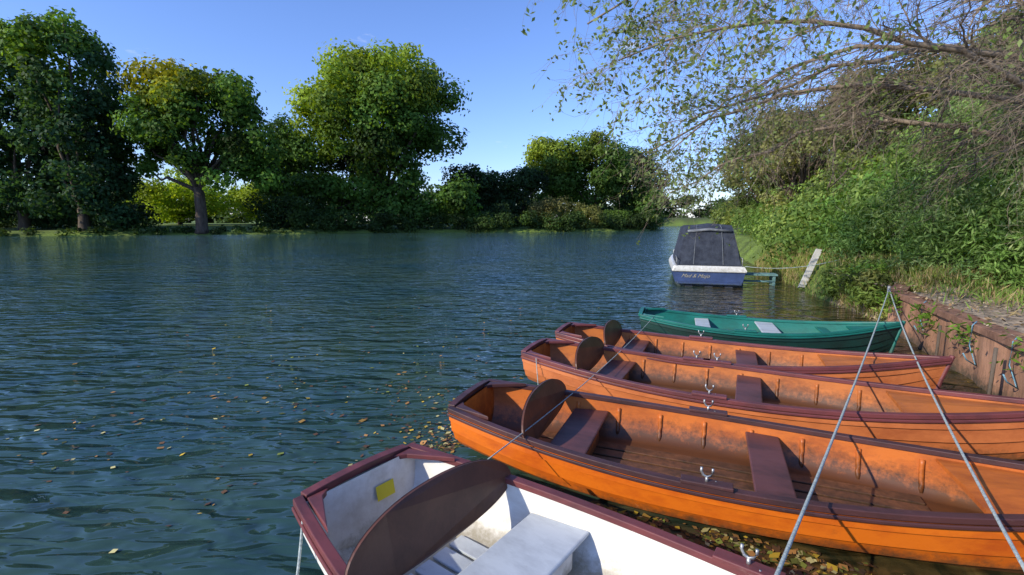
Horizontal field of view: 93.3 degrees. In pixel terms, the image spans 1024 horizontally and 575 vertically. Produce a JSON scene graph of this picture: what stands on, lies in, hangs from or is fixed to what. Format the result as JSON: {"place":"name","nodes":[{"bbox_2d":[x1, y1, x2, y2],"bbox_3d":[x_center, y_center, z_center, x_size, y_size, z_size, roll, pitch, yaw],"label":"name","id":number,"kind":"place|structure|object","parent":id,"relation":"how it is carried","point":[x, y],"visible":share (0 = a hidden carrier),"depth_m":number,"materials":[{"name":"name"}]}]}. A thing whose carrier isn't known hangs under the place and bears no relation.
{"place":"outdoors","nodes":[
{"label":"outdoors","id":0,"kind":"place"},
{"bbox_2d":[0,226,1023,574],"bbox_3d":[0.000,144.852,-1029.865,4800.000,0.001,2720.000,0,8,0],"label":"river water","id":1,"kind":"structure","parent":0,"point":[284,306],"depth_m":7.62,"materials":[{"name":"blue liquid"}]},
{"bbox_2d":[7,303,969,574],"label":"floating leaves","id":2,"kind":"object","parent":1,"relation":"on","point":[713,537],"visible":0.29,"depth_m":3.38,"materials":[{"name":"yellow plant"}]},
{"bbox_2d":[292,443,785,574],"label":"rowing boat","id":3,"kind":"object","parent":1,"relation":"on","point":[411,509],"visible":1,"depth_m":2.97,"materials":[{"name":"white wood"}]},
{"bbox_2d":[296,521,302,574],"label":"mooring rope","id":4,"kind":"object","parent":3,"relation":"attached to","point":[299,552],"visible":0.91,"depth_m":2.73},
{"bbox_2d":[669,223,746,287],"bbox_3d":[7.419,-1.376,18.978,2.360,2.299,6.400,2,8,16],"label":"cabin cruiser","id":5,"kind":"object","parent":1,"relation":"on","point":[708,259],"visible":0.99,"depth_m":16.38,"materials":[{"name":"blue fabric"}]},
{"bbox_2d":[745,259,839,268],"bbox_3d":[8.951,-0.763,15.491,2.661,0.358,0.024,3,8,20],"label":"mooring rope","id":6,"kind":"object","parent":5,"relation":"attached to","point":[790,267],"visible":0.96,"depth_m":15.49,"materials":[{"name":"grey fabric"}]},
{"bbox_2d":[447,379,1023,573],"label":"rowing boat","id":7,"kind":"object","parent":1,"relation":"on","point":[724,469],"visible":0.99,"depth_m":3.83,"materials":[{"name":"orange wood"}]},
{"bbox_2d":[555,320,954,388],"bbox_3d":[3.043,0.999,6.781,4.900,0.769,1.387,3,9,23],"label":"rowing boat","id":8,"kind":"object","parent":1,"relation":"on","point":[895,368],"visible":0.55,"depth_m":6.79,"materials":[{"name":"orange wood"}]},
{"bbox_2d":[742,272,777,285],"bbox_3d":[8.474,-0.097,16.739,1.150,0.800,0.500,2,8,14],"label":"landing stage","id":9,"kind":"object","parent":1,"relation":"in","point":[772,278],"visible":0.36,"depth_m":16.50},
{"bbox_2d":[638,307,905,352],"bbox_3d":[4.375,0.792,8.493,4.150,0.710,1.406,3,8,19],"label":"rowing boat","id":10,"kind":"object","parent":1,"relation":"on","point":[845,335],"visible":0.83,"depth_m":8.16,"materials":[{"name":"teal paint"}]},
{"bbox_2d":[488,319,651,458],"bbox_3d":[1.180,0.910,6.042,0.010,0.109,5.940,4,9,27],"label":"mooring rope","id":11,"kind":"object","parent":10,"relation":"attached to","point":[561,402],"visible":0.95,"depth_m":4.54,"materials":[{"name":"grey fabric"}]},
{"bbox_2d":[521,336,1023,461],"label":"rowing boat","id":12,"kind":"object","parent":1,"relation":"on","point":[987,425],"visible":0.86,"depth_m":5.31,"materials":[{"name":"orange wood"}]},
{"bbox_2d":[935,325,941,355],"bbox_3d":[6.505,1.132,7.426,0.050,1.120,0.040,0,8,0],"label":"mooring post","id":13,"kind":"object","parent":1,"relation":"in","point":[938,341],"visible":0.35,"depth_m":7.37,"materials":[{"name":"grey wood"}]},
{"bbox_2d":[987,347,997,394],"bbox_3d":[5.755,1.312,5.835,0.050,1.200,0.040,0,8,0],"label":"mooring post","id":14,"kind":"object","parent":1,"relation":"in","point":[992,370],"visible":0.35,"depth_m":5.78,"materials":[{"name":"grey wood"}]},
{"bbox_2d":[0,0,1023,220],"label":"sky","id":15,"kind":"structure","parent":0,"point":[483,43],"materials":[{"name":"blue"}]},
{"bbox_2d":[1,196,1023,332],"bbox_3d":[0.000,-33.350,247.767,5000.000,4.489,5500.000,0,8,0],"label":"ground","id":16,"kind":"structure","parent":0,"point":[742,240],"depth_m":68.40,"materials":[{"name":"green plant"}]},
{"bbox_2d":[0,18,76,229],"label":"deciduous tree","id":17,"kind":"object","parent":16,"relation":"on","point":[14,170],"visible":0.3,"depth_m":72.29,"materials":[{"name":"green plant"}]},
{"bbox_2d":[0,6,147,230],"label":"deciduous tree","id":18,"kind":"object","parent":16,"relation":"on","point":[100,186],"visible":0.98,"depth_m":68.41,"materials":[{"name":"green plant"}]},
{"bbox_2d":[0,182,331,228],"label":"holly thicket","id":19,"kind":"object","parent":16,"relation":"on","point":[282,204],"visible":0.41,"depth_m":85.56,"materials":[{"name":"green plant"}]},
{"bbox_2d":[126,168,231,224],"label":"maple tree","id":20,"kind":"object","parent":16,"relation":"on","point":[179,209],"visible":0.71,"depth_m":95.97,"materials":[{"name":"green plant"}]},
{"bbox_2d":[106,52,289,233],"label":"plane tree","id":21,"kind":"object","parent":16,"relation":"on","point":[168,107],"visible":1,"depth_m":71.17,"materials":[{"name":"green plant"}]},
{"bbox_2d":[219,182,278,220],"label":"maple tree","id":22,"kind":"object","parent":16,"relation":"on","point":[237,195],"visible":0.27,"depth_m":103.72,"materials":[{"name":"green plant"}]},
{"bbox_2d":[237,112,334,200],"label":"oak tree","id":23,"kind":"object","parent":16,"relation":"on","point":[296,157],"visible":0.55,"depth_m":93.02,"materials":[{"name":"green plant"}]},
{"bbox_2d":[0,206,664,236],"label":"riverside shrubs","id":24,"kind":"object","parent":16,"relation":"on","point":[506,221],"visible":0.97,"depth_m":89.30,"materials":[{"name":"green plant"}]},
{"bbox_2d":[309,137,390,214],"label":"oak tree","id":25,"kind":"object","parent":16,"relation":"on","point":[340,165],"visible":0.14,"depth_m":102.39,"materials":[{"name":"green plant"}]},
{"bbox_2d":[13,182,728,222],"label":"distant woodland","id":26,"kind":"object","parent":16,"relation":"on","point":[235,217],"visible":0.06,"depth_m":141.84,"materials":[{"name":"green plant"}]},
{"bbox_2d":[274,37,482,228],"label":"plane tree","id":27,"kind":"object","parent":16,"relation":"on","point":[358,88],"visible":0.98,"depth_m":88.76,"materials":[{"name":"green plant"}]},
{"bbox_2d":[432,162,515,217],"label":"oak tree","id":28,"kind":"object","parent":16,"relation":"on","point":[487,182],"visible":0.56,"depth_m":104.42,"materials":[{"name":"green plant"}]},
{"bbox_2d":[485,203,522,227],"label":"willow bush","id":29,"kind":"object","parent":16,"relation":"on","point":[498,207],"visible":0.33,"depth_m":96.80,"materials":[{"name":"green plant"}]},
{"bbox_2d":[489,166,554,225],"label":"oak tree","id":30,"kind":"object","parent":16,"relation":"on","point":[527,180],"visible":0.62,"depth_m":107.73,"materials":[{"name":"green plant"}]},
{"bbox_2d":[527,194,571,227],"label":"willow bush","id":31,"kind":"object","parent":16,"relation":"on","point":[544,207],"visible":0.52,"depth_m":101.11,"materials":[{"name":"green plant"}]},
{"bbox_2d":[519,134,584,222],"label":"oak tree","id":32,"kind":"object","parent":16,"relation":"on","point":[546,154],"visible":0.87,"depth_m":115.11,"materials":[{"name":"green plant"}]},
{"bbox_2d":[561,202,604,226],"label":"willow bush","id":33,"kind":"object","parent":16,"relation":"on","point":[593,213],"visible":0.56,"depth_m":101.35,"materials":[{"name":"green plant"}]},
{"bbox_2d":[563,126,642,220],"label":"oak tree","id":34,"kind":"object","parent":16,"relation":"on","point":[602,185],"visible":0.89,"depth_m":115.46,"materials":[{"name":"green plant"}]},
{"bbox_2d":[600,209,628,221],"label":"willow bush","id":35,"kind":"object","parent":16,"relation":"on","point":[623,213],"visible":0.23,"depth_m":104.76,"materials":[{"name":"green plant"}]},
{"bbox_2d":[608,145,675,216],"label":"oak tree","id":36,"kind":"object","parent":16,"relation":"on","point":[623,205],"visible":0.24,"depth_m":137.39,"materials":[{"name":"green plant"}]},
{"bbox_2d":[624,174,666,217],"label":"oak tree","id":37,"kind":"object","parent":16,"relation":"on","point":[635,200],"visible":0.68,"depth_m":117.50,"materials":[{"name":"green plant"}]},
{"bbox_2d":[710,183,756,228],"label":"bank trees","id":38,"kind":"object","parent":16,"relation":"on","point":[727,218],"visible":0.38,"depth_m":87.56,"materials":[{"name":"green plant"}]},
{"bbox_2d":[713,106,820,233],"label":"willow tree","id":39,"kind":"object","parent":16,"relation":"on","point":[756,191],"visible":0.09,"depth_m":42.49,"materials":[{"name":"green plant"}]},
{"bbox_2d":[521,0,1023,255],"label":"overhanging alder tree","id":40,"kind":"object","parent":16,"relation":"on","point":[989,59],"visible":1,"depth_m":8.45,"materials":[{"name":"green plant"}]},
{"bbox_2d":[718,101,861,241],"bbox_3d":[16.809,-6.533,28.377,7.961,8.558,9.078,0,8,0],"label":"willow tree","id":41,"kind":"object","parent":16,"relation":"on","point":[797,178],"visible":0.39,"depth_m":27.87,"materials":[{"name":"green plant"}]},
{"bbox_2d":[798,249,821,287],"bbox_3d":[9.650,-0.627,15.642,1.335,1.230,0.170,-6,10,-37],"label":"gangplank","id":42,"kind":"object","parent":16,"relation":"on","point":[813,261],"visible":0.93,"depth_m":15.61,"materials":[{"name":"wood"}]},
{"bbox_2d":[730,103,992,268],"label":"bank shrubs","id":43,"kind":"object","parent":16,"relation":"on","point":[801,223],"visible":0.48,"depth_m":18.40,"materials":[{"name":"green plant"}]},
{"bbox_2d":[814,254,938,319],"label":"nettles","id":44,"kind":"object","parent":16,"relation":"on","point":[858,290],"visible":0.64,"depth_m":11.53,"materials":[{"name":"green plant"}]},
{"bbox_2d":[752,241,1023,321],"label":"long grass","id":45,"kind":"structure","parent":16,"relation":"on","point":[803,260],"depth_m":12.85,"materials":[{"name":"green plant"}]},
{"bbox_2d":[798,36,1011,188],"bbox_3d":[16.326,-5.783,19.561,7.861,7.431,7.474,7,11,42],"label":"willow tree","id":46,"kind":"object","parent":16,"relation":"on","point":[907,109],"visible":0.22,"depth_m":18.54,"materials":[{"name":"green plant"}]},
{"bbox_2d":[814,32,1023,290],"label":"willow thicket","id":47,"kind":"object","parent":16,"relation":"on","point":[978,226],"visible":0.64,"depth_m":11.17,"materials":[{"name":"green plant"}]},
{"bbox_2d":[829,272,1023,338],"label":"leaf litter","id":48,"kind":"object","parent":16,"relation":"on","point":[986,318],"visible":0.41,"depth_m":8.20,"materials":[{"name":"brown plant"}]},
{"bbox_2d":[845,268,1023,318],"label":"path edge grass","id":49,"kind":"structure","parent":16,"relation":"on","point":[1009,295],"depth_m":8.97,"materials":[{"name":"green plant"}]},
{"bbox_2d":[872,281,1023,372],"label":"wall weeds","id":50,"kind":"object","parent":16,"relation":"on","point":[926,315],"depth_m":7.89,"materials":[{"name":"green plant"}]},
{"bbox_2d":[887,290,1023,397],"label":"piling","id":51,"kind":"object","parent":16,"relation":"on","point":[979,374],"visible":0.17,"depth_m":6.81,"materials":[{"name":"wood"}]},
{"bbox_2d":[890,284,1023,352],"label":"capping","id":52,"kind":"object","parent":51,"relation":"on","point":[994,332],"visible":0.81,"depth_m":7.04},
{"bbox_2d":[774,289,888,574],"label":"mooring rope","id":53,"kind":"object","parent":52,"relation":"on","point":[790,541],"visible":1,"depth_m":3.19,"materials":[{"name":"grey fabric"}]},
{"bbox_2d":[889,288,1023,570],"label":"mooring rope","id":54,"kind":"object","parent":52,"relation":"attached to","point":[1011,544],"visible":0.99,"depth_m":3.28,"materials":[{"name":"grey fabric"}]},
{"bbox_2d":[962,321,977,365],"bbox_3d":[6.206,0.773,6.514,0.457,0.593,0.115,-6,10,-37],"label":"mooring line","id":55,"kind":"object","parent":52,"relation":"attached to","point":[974,364],"visible":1,"depth_m":6.59,"materials":[{"name":"blue fabric"}]},
{"bbox_2d":[1002,337,1017,388],"bbox_3d":[5.836,0.897,5.623,0.457,0.593,0.115,-6,10,-37],"label":"mooring line","id":56,"kind":"object","parent":52,"relation":"attached to","point":[1006,381],"visible":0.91,"depth_m":5.70,"materials":[{"name":"blue fabric"}]},
{"bbox_2d":[951,1,1023,84],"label":"ash tree","id":57,"kind":"object","parent":16,"relation":"on","point":[989,46],"visible":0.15,"depth_m":13.98,"materials":[{"name":"green plant"}]}
]}

